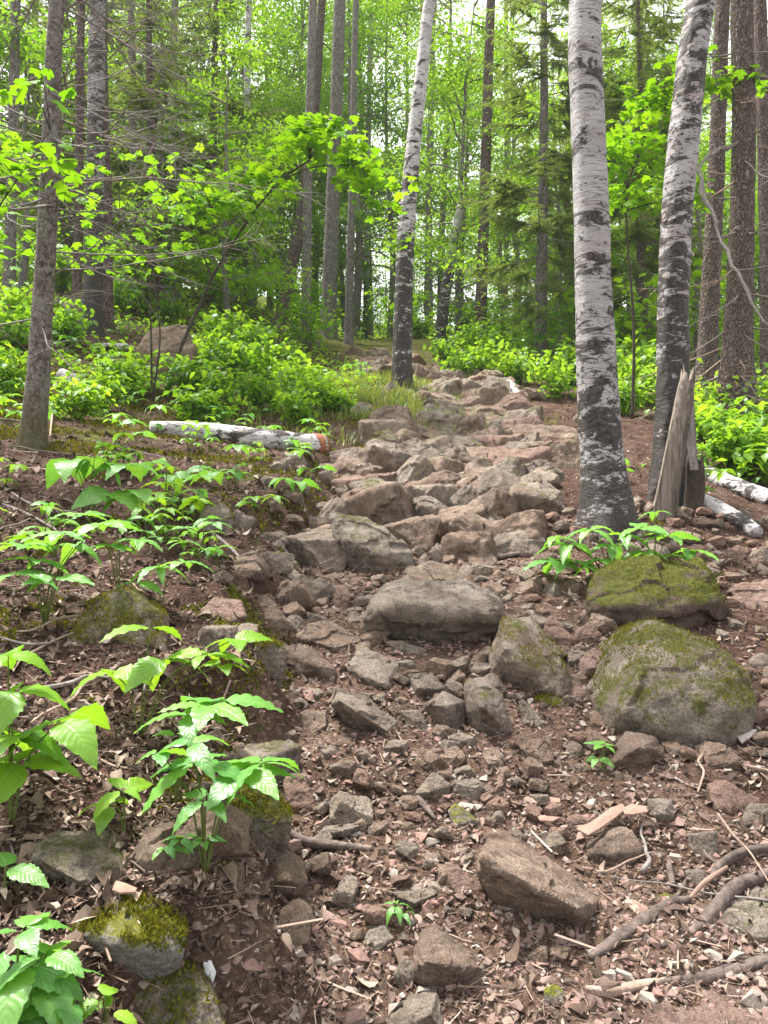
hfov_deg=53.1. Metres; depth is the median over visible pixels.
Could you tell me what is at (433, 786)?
rock
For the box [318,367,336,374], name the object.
seedling
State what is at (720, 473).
seedling
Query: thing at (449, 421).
stone
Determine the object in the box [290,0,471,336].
broadleaf tree
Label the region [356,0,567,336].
broadleaf tree
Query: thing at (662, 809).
rock
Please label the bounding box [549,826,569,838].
stone
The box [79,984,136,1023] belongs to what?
leafy plant
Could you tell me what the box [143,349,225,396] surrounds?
woodland shrub
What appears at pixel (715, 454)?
woodland shrub
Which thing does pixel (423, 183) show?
broadleaf tree
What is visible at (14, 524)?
stick
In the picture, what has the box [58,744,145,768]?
stick
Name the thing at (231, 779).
sarsaparilla plant
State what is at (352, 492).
stone
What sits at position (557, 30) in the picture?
sky
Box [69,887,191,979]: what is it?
rock
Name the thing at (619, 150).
maple sapling
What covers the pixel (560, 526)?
stone
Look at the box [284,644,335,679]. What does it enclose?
rock
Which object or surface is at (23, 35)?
broadleaf tree
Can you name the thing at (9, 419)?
stick
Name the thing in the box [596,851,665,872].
stick
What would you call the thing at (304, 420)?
seedling
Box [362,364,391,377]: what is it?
stone
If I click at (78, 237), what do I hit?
spruce tree
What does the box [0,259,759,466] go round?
undergrowth
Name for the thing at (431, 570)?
rock
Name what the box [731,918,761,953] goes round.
stick
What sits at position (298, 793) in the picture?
rock
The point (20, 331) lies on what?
woodland shrub
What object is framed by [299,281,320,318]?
woodland shrub
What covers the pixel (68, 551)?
sarsaparilla plant
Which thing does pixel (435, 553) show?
rock
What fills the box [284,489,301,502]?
stone
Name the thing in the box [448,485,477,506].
rock
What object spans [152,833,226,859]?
leafy plant
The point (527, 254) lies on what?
broadleaf tree
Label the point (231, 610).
rock
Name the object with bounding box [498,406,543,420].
stone
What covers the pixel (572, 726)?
stone
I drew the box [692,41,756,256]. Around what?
broadleaf tree
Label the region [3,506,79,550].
seedling
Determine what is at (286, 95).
broadleaf tree
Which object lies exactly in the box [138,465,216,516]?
seedling
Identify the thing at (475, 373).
stone
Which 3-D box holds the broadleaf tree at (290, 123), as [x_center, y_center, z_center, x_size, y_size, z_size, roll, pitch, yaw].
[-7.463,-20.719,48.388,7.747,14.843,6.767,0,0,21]
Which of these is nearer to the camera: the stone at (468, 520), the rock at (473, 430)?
the stone at (468, 520)
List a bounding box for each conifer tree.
[605,0,767,424]
[694,0,729,403]
[754,0,767,384]
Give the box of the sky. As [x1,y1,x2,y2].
[0,0,767,325]
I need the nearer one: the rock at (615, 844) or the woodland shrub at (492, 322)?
the rock at (615, 844)
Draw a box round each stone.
[133,822,202,871]
[182,799,251,860]
[197,624,240,651]
[212,570,233,585]
[231,562,261,579]
[233,509,256,529]
[234,550,271,581]
[244,740,301,780]
[260,531,289,549]
[260,551,294,575]
[261,475,277,487]
[267,500,281,512]
[270,460,287,471]
[272,540,284,550]
[276,579,315,609]
[282,454,307,465]
[282,488,304,508]
[282,573,295,580]
[284,452,293,457]
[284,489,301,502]
[285,514,303,528]
[286,529,347,570]
[292,465,307,473]
[292,575,337,599]
[293,476,309,496]
[300,524,330,532]
[301,710,327,732]
[308,341,320,350]
[308,515,329,528]
[313,569,320,575]
[314,829,332,839]
[318,470,331,483]
[318,497,348,523]
[319,463,333,471]
[322,823,358,837]
[325,573,343,579]
[330,472,396,490]
[330,870,343,881]
[331,455,383,476]
[331,874,357,907]
[341,488,363,498]
[345,345,363,355]
[346,481,415,525]
[346,611,362,622]
[350,445,397,473]
[353,358,387,371]
[354,594,372,605]
[358,419,403,445]
[360,692,375,698]
[361,903,404,925]
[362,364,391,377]
[364,439,402,451]
[367,818,388,835]
[369,404,412,419]
[375,809,386,816]
[379,383,399,395]
[383,514,442,553]
[390,450,414,468]
[392,412,419,432]
[392,785,406,795]
[393,839,419,859]
[394,428,425,442]
[395,455,436,485]
[396,660,414,668]
[398,795,418,809]
[401,669,418,677]
[405,479,439,485]
[412,353,425,364]
[412,488,425,496]
[413,363,444,382]
[413,390,457,402]
[413,483,457,506]
[414,410,461,431]
[416,423,427,429]
[423,398,465,414]
[424,435,452,453]
[427,378,464,395]
[427,453,449,459]
[430,457,465,472]
[436,369,455,377]
[436,504,486,535]
[438,391,457,399]
[440,739,459,747]
[441,529,496,562]
[443,445,469,455]
[444,678,463,697]
[445,446,489,457]
[448,509,499,537]
[450,445,473,463]
[450,670,465,682]
[451,429,471,436]
[451,777,483,802]
[452,434,482,446]
[453,442,470,446]
[454,368,482,378]
[454,370,461,378]
[455,467,486,489]
[457,395,483,407]
[457,411,485,430]
[461,385,508,404]
[462,378,481,390]
[463,456,493,470]
[467,370,490,380]
[469,488,519,518]
[470,426,512,435]
[472,433,524,446]
[473,575,488,581]
[475,376,515,383]
[476,463,520,497]
[478,369,505,377]
[478,792,493,803]
[482,375,510,391]
[482,747,504,769]
[486,417,515,428]
[487,446,551,465]
[489,583,507,594]
[491,509,548,538]
[492,391,531,410]
[492,570,503,577]
[492,810,504,822]
[494,773,504,792]
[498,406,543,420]
[498,457,527,476]
[502,415,541,429]
[502,594,512,601]
[504,441,526,449]
[506,608,520,613]
[507,392,531,403]
[507,692,527,701]
[514,776,525,787]
[518,593,541,601]
[520,431,541,442]
[520,466,560,488]
[522,387,547,399]
[525,803,540,821]
[529,794,549,805]
[543,584,560,595]
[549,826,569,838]
[552,520,569,532]
[561,621,572,631]
[563,579,586,594]
[563,741,582,758]
[567,723,585,731]
[570,763,588,771]
[572,413,577,421]
[575,646,591,651]
[585,533,596,541]
[692,528,701,533]
[717,582,726,587]
[739,570,749,577]
[741,666,754,675]
[750,731,767,747]
[754,706,767,722]
[759,697,767,708]
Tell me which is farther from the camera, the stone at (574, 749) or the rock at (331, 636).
the rock at (331, 636)
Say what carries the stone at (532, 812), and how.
on the ground at (264, 728)
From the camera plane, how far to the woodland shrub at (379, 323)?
40.12 m
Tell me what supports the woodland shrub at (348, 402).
on the ground at (264, 728)
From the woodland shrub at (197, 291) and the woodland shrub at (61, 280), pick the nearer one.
the woodland shrub at (61, 280)
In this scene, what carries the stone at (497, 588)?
on the ground at (264, 728)
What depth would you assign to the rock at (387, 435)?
7.17 m
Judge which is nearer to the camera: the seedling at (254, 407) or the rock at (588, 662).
the rock at (588, 662)
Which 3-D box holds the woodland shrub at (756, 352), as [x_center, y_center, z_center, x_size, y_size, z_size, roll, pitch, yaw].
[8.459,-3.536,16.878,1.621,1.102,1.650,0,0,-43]
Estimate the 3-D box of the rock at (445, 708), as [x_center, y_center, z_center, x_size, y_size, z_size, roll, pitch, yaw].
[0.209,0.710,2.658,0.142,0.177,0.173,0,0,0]
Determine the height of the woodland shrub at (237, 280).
2.009 m
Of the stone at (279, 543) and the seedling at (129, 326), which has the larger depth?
the seedling at (129, 326)
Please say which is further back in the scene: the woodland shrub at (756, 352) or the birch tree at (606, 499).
the woodland shrub at (756, 352)
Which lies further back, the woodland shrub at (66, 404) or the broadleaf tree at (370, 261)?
the broadleaf tree at (370, 261)
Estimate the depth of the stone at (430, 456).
6.58 m
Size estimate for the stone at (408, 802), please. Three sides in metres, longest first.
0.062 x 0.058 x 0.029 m
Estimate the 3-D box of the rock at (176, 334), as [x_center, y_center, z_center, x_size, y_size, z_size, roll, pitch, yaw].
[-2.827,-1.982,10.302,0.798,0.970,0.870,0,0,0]
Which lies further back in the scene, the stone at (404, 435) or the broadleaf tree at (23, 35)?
the broadleaf tree at (23, 35)
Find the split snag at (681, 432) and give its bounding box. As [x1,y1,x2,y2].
[652,364,704,520]
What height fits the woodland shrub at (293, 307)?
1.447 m
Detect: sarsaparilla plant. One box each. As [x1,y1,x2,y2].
[0,519,141,628]
[62,510,162,590]
[113,558,212,604]
[132,693,283,806]
[135,734,303,872]
[522,525,641,578]
[598,511,718,561]
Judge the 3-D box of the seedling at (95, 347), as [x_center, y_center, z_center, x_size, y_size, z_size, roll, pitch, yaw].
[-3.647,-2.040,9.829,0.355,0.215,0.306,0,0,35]
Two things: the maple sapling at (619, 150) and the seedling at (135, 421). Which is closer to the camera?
the seedling at (135, 421)
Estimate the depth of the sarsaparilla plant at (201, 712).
1.83 m
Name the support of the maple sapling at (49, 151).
on the ground at (264, 728)
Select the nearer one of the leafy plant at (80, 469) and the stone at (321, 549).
the leafy plant at (80, 469)
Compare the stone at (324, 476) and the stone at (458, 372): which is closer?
the stone at (324, 476)
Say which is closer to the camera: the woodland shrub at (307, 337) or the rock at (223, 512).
the rock at (223, 512)
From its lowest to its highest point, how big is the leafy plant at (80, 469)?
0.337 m
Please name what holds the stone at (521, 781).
on the ground at (264, 728)
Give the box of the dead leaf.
[625,895,643,914]
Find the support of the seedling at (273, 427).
on the ground at (264, 728)
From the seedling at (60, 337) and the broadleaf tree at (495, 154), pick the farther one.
the broadleaf tree at (495, 154)
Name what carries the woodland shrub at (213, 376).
on the ground at (264, 728)
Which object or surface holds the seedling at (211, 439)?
on the ground at (264, 728)
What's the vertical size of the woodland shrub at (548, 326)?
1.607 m
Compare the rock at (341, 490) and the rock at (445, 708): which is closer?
the rock at (445, 708)
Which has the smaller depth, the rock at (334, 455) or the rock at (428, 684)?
the rock at (428, 684)
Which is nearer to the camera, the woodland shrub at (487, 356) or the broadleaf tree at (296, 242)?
the woodland shrub at (487, 356)
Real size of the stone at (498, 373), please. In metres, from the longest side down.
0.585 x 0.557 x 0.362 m
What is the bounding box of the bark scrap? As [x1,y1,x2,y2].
[203,960,215,982]
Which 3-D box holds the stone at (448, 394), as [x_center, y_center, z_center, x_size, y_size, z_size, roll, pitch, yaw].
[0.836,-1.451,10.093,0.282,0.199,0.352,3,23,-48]
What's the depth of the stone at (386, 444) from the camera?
6.83 m
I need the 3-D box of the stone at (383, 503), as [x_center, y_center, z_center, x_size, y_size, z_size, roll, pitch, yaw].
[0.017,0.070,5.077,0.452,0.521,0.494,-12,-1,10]
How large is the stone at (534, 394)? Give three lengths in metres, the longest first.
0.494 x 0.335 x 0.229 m
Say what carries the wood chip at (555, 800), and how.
on the ground at (264, 728)
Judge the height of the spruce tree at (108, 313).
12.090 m
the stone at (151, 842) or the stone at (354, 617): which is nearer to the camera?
the stone at (151, 842)
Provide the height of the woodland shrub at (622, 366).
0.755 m
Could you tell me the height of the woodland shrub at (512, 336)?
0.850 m
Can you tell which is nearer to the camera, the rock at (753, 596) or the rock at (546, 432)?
the rock at (753, 596)
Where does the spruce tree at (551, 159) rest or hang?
on the ground at (264, 728)
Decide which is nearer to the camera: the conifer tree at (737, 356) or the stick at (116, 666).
the stick at (116, 666)
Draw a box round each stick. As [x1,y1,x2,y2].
[0,418,19,421]
[0,518,30,529]
[0,632,73,668]
[0,636,49,644]
[1,502,59,531]
[4,487,99,515]
[6,449,38,453]
[7,836,14,882]
[10,445,79,454]
[16,613,81,631]
[30,661,123,723]
[44,674,110,688]
[49,409,52,436]
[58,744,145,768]
[112,442,170,458]
[120,579,146,593]
[155,726,202,775]
[156,680,230,723]
[206,528,239,555]
[290,829,371,850]
[494,551,520,559]
[554,752,568,754]
[586,976,671,997]
[593,872,767,901]
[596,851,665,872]
[640,821,651,872]
[665,860,675,888]
[689,865,727,898]
[696,755,767,772]
[697,740,707,792]
[717,813,767,880]
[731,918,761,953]
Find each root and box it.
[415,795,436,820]
[587,895,691,960]
[660,953,767,984]
[673,876,687,896]
[676,867,767,935]
[685,836,717,863]
[710,843,767,883]
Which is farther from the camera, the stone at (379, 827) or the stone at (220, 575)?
the stone at (220, 575)
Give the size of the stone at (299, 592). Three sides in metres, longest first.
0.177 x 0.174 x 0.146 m
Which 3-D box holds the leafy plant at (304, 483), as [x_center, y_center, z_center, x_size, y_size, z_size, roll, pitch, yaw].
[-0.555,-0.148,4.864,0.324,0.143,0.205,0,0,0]
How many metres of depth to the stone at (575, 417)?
8.71 m
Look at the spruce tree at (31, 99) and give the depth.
40.83 m
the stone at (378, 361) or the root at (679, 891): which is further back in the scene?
the stone at (378, 361)
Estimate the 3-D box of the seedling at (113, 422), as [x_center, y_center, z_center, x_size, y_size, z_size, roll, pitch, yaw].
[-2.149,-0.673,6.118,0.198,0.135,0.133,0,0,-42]
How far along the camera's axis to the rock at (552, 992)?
1.62 m
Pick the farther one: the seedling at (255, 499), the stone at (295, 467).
the stone at (295, 467)
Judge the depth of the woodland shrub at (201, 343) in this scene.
10.88 m
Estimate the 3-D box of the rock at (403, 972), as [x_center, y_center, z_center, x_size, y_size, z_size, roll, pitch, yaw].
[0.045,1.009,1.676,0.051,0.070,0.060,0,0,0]
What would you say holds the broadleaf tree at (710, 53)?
on the ground at (264, 728)
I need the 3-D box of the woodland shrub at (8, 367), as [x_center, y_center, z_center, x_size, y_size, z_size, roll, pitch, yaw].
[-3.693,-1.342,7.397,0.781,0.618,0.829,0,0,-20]
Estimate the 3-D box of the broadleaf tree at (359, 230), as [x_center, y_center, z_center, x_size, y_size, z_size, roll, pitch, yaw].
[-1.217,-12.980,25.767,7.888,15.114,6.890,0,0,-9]
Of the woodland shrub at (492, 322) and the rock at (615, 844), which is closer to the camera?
the rock at (615, 844)
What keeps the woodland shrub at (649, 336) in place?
on the ground at (264, 728)
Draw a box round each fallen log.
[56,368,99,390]
[98,342,129,350]
[149,421,329,453]
[504,377,518,391]
[704,464,767,503]
[704,494,762,536]
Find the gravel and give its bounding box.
[0,305,767,1023]
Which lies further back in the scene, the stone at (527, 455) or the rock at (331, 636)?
the stone at (527, 455)
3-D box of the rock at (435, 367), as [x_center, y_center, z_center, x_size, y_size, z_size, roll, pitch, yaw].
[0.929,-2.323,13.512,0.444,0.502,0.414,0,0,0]
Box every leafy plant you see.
[0,645,109,824]
[0,852,48,887]
[0,912,103,1023]
[45,455,158,521]
[66,624,272,735]
[77,776,152,835]
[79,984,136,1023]
[130,460,232,497]
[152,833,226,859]
[268,477,321,491]
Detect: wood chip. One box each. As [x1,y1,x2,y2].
[531,797,559,803]
[538,815,560,821]
[737,729,756,743]
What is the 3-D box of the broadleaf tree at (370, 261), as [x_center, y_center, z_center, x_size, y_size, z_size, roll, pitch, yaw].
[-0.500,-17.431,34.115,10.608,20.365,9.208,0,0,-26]
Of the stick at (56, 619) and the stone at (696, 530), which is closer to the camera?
the stick at (56, 619)
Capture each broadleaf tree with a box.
[0,0,196,293]
[0,3,67,130]
[0,117,38,268]
[0,184,37,220]
[22,0,287,297]
[30,44,196,264]
[31,0,169,283]
[63,0,227,228]
[144,28,323,332]
[154,0,318,298]
[166,118,300,281]
[178,0,295,244]
[180,0,347,310]
[183,0,327,305]
[192,95,323,302]
[198,4,348,285]
[200,104,343,308]
[209,0,393,320]
[228,0,473,338]
[238,57,296,250]
[251,0,390,320]
[253,2,346,310]
[254,0,478,338]
[259,1,439,229]
[262,55,435,334]
[273,0,325,333]
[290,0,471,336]
[292,0,480,240]
[299,163,437,338]
[299,202,394,337]
[301,0,316,346]
[316,0,534,309]
[319,0,345,338]
[320,245,380,313]
[321,103,383,318]
[343,0,385,344]
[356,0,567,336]
[361,253,396,334]
[363,12,555,331]
[376,88,473,317]
[383,181,472,321]
[383,244,433,324]
[412,234,448,331]
[418,81,658,347]
[426,0,616,315]
[439,76,555,301]
[440,160,564,333]
[464,188,513,308]
[466,0,730,296]
[468,89,551,295]
[471,203,554,314]
[499,0,508,318]
[531,70,572,290]
[533,119,754,316]
[534,69,759,365]
[610,214,653,314]
[610,215,692,314]
[616,118,759,337]
[630,0,757,300]
[652,229,703,320]
[690,186,758,299]
[691,143,759,342]
[691,144,759,359]
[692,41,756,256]
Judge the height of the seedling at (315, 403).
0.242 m
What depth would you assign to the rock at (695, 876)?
1.94 m
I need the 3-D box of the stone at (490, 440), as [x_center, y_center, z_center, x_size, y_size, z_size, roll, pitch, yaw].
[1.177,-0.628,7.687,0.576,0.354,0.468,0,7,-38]
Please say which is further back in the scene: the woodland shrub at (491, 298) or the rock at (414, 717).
the woodland shrub at (491, 298)
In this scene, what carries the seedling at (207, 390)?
on the ground at (264, 728)
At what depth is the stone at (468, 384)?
10.50 m
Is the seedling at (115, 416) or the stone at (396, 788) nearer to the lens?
the stone at (396, 788)
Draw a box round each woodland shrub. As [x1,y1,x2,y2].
[0,269,70,318]
[0,288,65,349]
[0,340,27,395]
[2,241,34,276]
[16,227,65,274]
[27,246,83,293]
[49,372,125,420]
[52,297,97,344]
[57,227,183,313]
[63,367,131,408]
[76,349,158,395]
[82,270,154,314]
[113,250,195,310]
[114,213,219,299]
[143,291,197,324]
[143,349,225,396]
[156,381,239,423]
[178,359,251,411]
[181,269,221,299]
[188,257,233,294]
[188,304,253,343]
[190,225,283,314]
[191,328,236,369]
[192,329,280,384]
[207,312,288,353]
[229,362,292,415]
[232,335,309,383]
[255,269,314,322]
[256,280,345,351]
[258,360,321,401]
[267,356,333,391]
[270,285,320,319]
[270,387,321,426]
[271,333,315,369]
[274,287,320,322]
[290,372,347,413]
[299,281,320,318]
[328,387,356,413]
[362,286,436,334]
[362,309,386,333]
[412,311,434,337]
[422,281,474,337]
[423,329,468,366]
[434,289,491,322]
[435,275,515,322]
[435,347,492,377]
[441,319,498,357]
[447,298,496,333]
[454,288,512,320]
[454,334,516,369]
[460,310,531,348]
[461,291,534,336]
[474,319,526,361]
[490,339,548,383]
[492,280,574,353]
[502,302,574,368]
[515,328,575,368]
[521,350,576,396]
[527,337,575,384]
[549,258,726,365]
[553,285,631,344]
[572,305,656,356]
[615,331,656,388]
[617,348,702,404]
[618,371,655,414]
[645,391,735,439]
[648,280,756,361]
[694,370,717,411]
[695,396,767,449]
[695,413,767,469]
[702,375,767,413]
[706,414,767,483]
[721,404,767,427]
[754,331,759,366]
[755,362,767,413]
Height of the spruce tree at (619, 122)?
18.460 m
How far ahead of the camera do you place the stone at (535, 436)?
7.31 m
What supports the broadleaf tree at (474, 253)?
on the ground at (264, 728)
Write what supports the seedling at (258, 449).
on the ground at (264, 728)
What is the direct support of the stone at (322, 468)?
on the ground at (264, 728)
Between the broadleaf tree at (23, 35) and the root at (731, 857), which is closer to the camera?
the root at (731, 857)
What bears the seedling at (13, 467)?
on the ground at (264, 728)
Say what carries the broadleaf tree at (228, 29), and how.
on the ground at (264, 728)
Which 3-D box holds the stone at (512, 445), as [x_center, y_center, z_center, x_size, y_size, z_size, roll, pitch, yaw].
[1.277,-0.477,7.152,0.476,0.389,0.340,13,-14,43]
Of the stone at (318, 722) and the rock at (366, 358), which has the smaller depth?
the stone at (318, 722)
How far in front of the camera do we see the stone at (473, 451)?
6.88 m
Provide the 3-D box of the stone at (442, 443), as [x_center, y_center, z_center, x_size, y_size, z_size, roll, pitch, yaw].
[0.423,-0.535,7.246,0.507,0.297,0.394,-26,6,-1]
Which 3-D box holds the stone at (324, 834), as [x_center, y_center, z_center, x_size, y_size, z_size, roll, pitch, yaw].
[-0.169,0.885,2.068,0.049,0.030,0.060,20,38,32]
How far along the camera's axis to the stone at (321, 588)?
3.75 m
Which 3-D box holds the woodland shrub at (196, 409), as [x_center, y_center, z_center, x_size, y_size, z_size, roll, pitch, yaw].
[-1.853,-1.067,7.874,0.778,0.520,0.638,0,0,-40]
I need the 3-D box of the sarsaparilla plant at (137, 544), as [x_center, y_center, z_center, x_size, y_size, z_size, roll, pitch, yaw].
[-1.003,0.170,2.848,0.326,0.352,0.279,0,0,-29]
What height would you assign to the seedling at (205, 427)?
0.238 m
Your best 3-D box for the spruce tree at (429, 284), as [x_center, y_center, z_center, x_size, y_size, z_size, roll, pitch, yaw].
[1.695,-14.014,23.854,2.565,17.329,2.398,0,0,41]
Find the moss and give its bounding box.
[0,357,767,825]
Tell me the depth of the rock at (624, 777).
2.34 m
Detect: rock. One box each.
[31,827,133,888]
[57,292,103,327]
[67,584,169,649]
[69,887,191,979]
[132,958,225,1023]
[135,325,200,379]
[197,501,234,534]
[200,597,246,623]
[225,784,293,861]
[229,860,244,892]
[253,636,286,688]
[255,594,288,638]
[270,850,307,899]
[277,897,312,952]
[283,773,315,815]
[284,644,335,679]
[296,620,360,651]
[328,512,413,571]
[329,448,357,463]
[331,691,397,734]
[334,585,350,608]
[335,484,348,497]
[336,737,353,748]
[344,647,398,690]
[349,478,386,489]
[351,402,373,414]
[358,355,372,361]
[361,576,505,641]
[363,924,392,950]
[366,347,390,356]
[367,428,400,443]
[373,355,388,361]
[380,766,395,777]
[386,641,426,655]
[387,986,443,1023]
[391,877,441,907]
[393,956,414,987]
[399,438,440,456]
[399,710,428,731]
[401,560,463,580]
[408,673,444,696]
[412,495,447,516]
[413,923,484,987]
[415,772,450,800]
[418,429,442,438]
[420,401,451,414]
[421,470,459,485]
[424,691,465,728]
[428,543,442,561]
[430,365,448,370]
[446,864,483,892]
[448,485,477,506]
[448,804,475,825]
[462,404,507,423]
[464,677,513,735]
[465,428,477,433]
[467,553,497,565]
[475,831,599,926]
[478,445,511,451]
[486,513,503,521]
[488,614,571,697]
[494,530,545,555]
[507,424,578,440]
[509,478,565,513]
[518,699,544,727]
[519,439,579,468]
[524,459,564,480]
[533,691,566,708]
[543,615,575,644]
[543,984,563,1004]
[560,532,590,548]
[567,813,593,832]
[572,687,592,701]
[574,623,601,644]
[578,648,601,678]
[584,552,727,628]
[586,826,643,864]
[590,615,758,746]
[611,731,663,768]
[614,772,635,783]
[643,985,767,1023]
[647,798,674,822]
[657,893,674,896]
[685,869,707,886]
[688,831,717,855]
[706,780,759,815]
[712,881,767,936]
[726,579,767,610]
[742,803,767,826]
[748,652,767,667]
[750,915,767,942]
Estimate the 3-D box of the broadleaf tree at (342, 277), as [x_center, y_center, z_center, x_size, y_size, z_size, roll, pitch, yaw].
[-1.408,-11.870,30.154,7.745,10.629,6.482,0,0,16]
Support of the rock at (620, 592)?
on the ground at (264, 728)
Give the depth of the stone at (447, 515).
4.82 m
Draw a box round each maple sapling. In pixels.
[0,68,103,215]
[0,131,283,400]
[155,112,418,390]
[606,45,767,418]
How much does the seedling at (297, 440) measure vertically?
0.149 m
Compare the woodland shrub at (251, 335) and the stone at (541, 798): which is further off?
the woodland shrub at (251, 335)
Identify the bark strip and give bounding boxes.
[112,881,136,893]
[576,804,623,835]
[622,804,647,814]
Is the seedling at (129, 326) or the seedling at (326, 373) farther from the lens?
the seedling at (129, 326)
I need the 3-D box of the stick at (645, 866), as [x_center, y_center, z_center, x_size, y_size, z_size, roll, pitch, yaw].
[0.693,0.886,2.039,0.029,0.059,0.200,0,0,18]
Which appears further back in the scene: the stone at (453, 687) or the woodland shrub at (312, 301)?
the woodland shrub at (312, 301)
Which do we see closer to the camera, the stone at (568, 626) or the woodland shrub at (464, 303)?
the stone at (568, 626)
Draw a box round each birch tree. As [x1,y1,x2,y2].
[242,0,272,309]
[325,0,398,338]
[391,0,435,388]
[568,0,641,544]
[647,0,716,508]
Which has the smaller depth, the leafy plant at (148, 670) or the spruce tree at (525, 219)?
the leafy plant at (148, 670)
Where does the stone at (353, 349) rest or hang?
on the ground at (264, 728)
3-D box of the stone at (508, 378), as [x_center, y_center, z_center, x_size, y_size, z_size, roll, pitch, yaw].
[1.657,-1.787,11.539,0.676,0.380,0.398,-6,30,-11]
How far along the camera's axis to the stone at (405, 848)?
1.99 m
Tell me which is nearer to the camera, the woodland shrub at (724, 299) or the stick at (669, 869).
the stick at (669, 869)
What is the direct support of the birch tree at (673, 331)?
on the ground at (264, 728)
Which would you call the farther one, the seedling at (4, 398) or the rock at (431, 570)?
the seedling at (4, 398)
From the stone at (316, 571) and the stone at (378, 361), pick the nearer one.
the stone at (316, 571)
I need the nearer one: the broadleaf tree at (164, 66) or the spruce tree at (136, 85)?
the spruce tree at (136, 85)
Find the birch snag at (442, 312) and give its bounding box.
[433,204,464,344]
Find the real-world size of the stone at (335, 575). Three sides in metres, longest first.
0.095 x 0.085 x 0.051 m
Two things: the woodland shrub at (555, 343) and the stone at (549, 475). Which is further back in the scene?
the woodland shrub at (555, 343)
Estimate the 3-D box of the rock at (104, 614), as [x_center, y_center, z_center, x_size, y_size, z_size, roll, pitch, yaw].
[-0.865,0.413,2.646,0.332,0.325,0.334,0,0,0]
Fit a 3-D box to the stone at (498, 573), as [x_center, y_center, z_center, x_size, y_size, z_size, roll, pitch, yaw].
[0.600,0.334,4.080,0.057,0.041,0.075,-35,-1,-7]
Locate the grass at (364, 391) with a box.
[125,363,626,481]
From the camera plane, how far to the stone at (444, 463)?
6.06 m
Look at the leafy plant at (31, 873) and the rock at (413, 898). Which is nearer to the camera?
the leafy plant at (31, 873)
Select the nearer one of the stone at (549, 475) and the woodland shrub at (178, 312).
the stone at (549, 475)
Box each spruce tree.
[0,0,86,247]
[0,0,135,296]
[0,0,164,281]
[0,0,243,336]
[0,0,339,451]
[0,1,44,244]
[4,13,65,258]
[16,0,185,329]
[25,0,191,294]
[60,0,237,315]
[62,0,204,275]
[69,2,210,306]
[109,0,251,307]
[139,0,291,303]
[392,0,462,331]
[425,0,557,350]
[432,28,495,299]
[444,0,649,370]
[495,47,564,311]
[503,17,627,346]
[533,0,657,290]
[552,0,728,356]
[566,0,729,359]
[634,0,707,304]
[722,107,758,336]
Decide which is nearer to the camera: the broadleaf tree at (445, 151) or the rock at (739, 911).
the rock at (739, 911)
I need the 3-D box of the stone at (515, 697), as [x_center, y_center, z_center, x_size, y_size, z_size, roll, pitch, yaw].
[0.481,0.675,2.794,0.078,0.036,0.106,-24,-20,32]
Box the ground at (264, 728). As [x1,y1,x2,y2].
[0,268,767,1023]
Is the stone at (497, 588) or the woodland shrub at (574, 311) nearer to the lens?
the stone at (497, 588)
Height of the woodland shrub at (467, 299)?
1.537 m
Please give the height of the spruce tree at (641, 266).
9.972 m
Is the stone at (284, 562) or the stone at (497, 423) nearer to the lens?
the stone at (284, 562)
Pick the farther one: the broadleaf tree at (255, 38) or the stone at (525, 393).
the broadleaf tree at (255, 38)
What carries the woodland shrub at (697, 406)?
on the ground at (264, 728)
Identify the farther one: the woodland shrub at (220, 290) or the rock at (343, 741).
the woodland shrub at (220, 290)
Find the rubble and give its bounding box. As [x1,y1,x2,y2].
[202,380,767,962]
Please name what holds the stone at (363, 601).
on the ground at (264, 728)
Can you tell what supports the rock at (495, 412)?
on the ground at (264, 728)
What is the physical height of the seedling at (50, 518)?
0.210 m
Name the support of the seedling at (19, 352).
on the ground at (264, 728)
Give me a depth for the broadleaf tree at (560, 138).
39.37 m
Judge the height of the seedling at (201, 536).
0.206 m
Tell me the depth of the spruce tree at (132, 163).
15.94 m
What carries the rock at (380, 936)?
on the ground at (264, 728)
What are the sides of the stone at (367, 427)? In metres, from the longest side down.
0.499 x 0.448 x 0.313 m
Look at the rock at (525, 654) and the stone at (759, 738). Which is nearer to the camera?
the stone at (759, 738)
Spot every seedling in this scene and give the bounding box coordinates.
[0,393,22,415]
[0,457,29,487]
[1,381,24,400]
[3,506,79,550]
[5,410,60,425]
[8,349,23,355]
[21,501,75,534]
[53,335,81,352]
[91,343,113,356]
[93,433,167,471]
[95,441,119,463]
[100,453,134,479]
[102,413,156,447]
[103,419,125,430]
[106,322,126,336]
[111,380,148,404]
[114,448,144,470]
[116,323,134,336]
[118,345,141,359]
[119,404,173,433]
[123,390,146,408]
[123,500,179,528]
[124,383,145,400]
[124,496,182,542]
[129,515,173,548]
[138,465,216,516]
[159,380,184,400]
[162,516,219,544]
[166,491,193,516]
[167,474,222,521]
[167,515,226,556]
[167,531,223,562]
[177,420,214,448]
[185,444,258,490]
[193,431,220,449]
[196,386,230,403]
[196,521,235,569]
[204,405,237,425]
[205,416,221,423]
[220,462,250,487]
[233,402,258,417]
[235,413,268,428]
[235,494,288,522]
[247,441,268,461]
[262,402,281,415]
[265,425,282,429]
[283,439,311,451]
[286,437,304,449]
[289,449,337,478]
[298,418,315,429]
[298,442,311,449]
[300,422,330,435]
[303,398,325,413]
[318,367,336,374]
[342,363,367,377]
[384,900,412,926]
[541,383,559,399]
[583,741,614,769]
[704,463,735,493]
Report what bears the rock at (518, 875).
on the ground at (264, 728)
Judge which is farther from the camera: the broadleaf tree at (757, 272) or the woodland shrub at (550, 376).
the broadleaf tree at (757, 272)
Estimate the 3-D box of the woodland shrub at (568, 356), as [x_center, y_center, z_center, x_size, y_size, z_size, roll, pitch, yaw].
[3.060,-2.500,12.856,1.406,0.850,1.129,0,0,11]
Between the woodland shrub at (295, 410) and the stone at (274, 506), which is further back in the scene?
the woodland shrub at (295, 410)

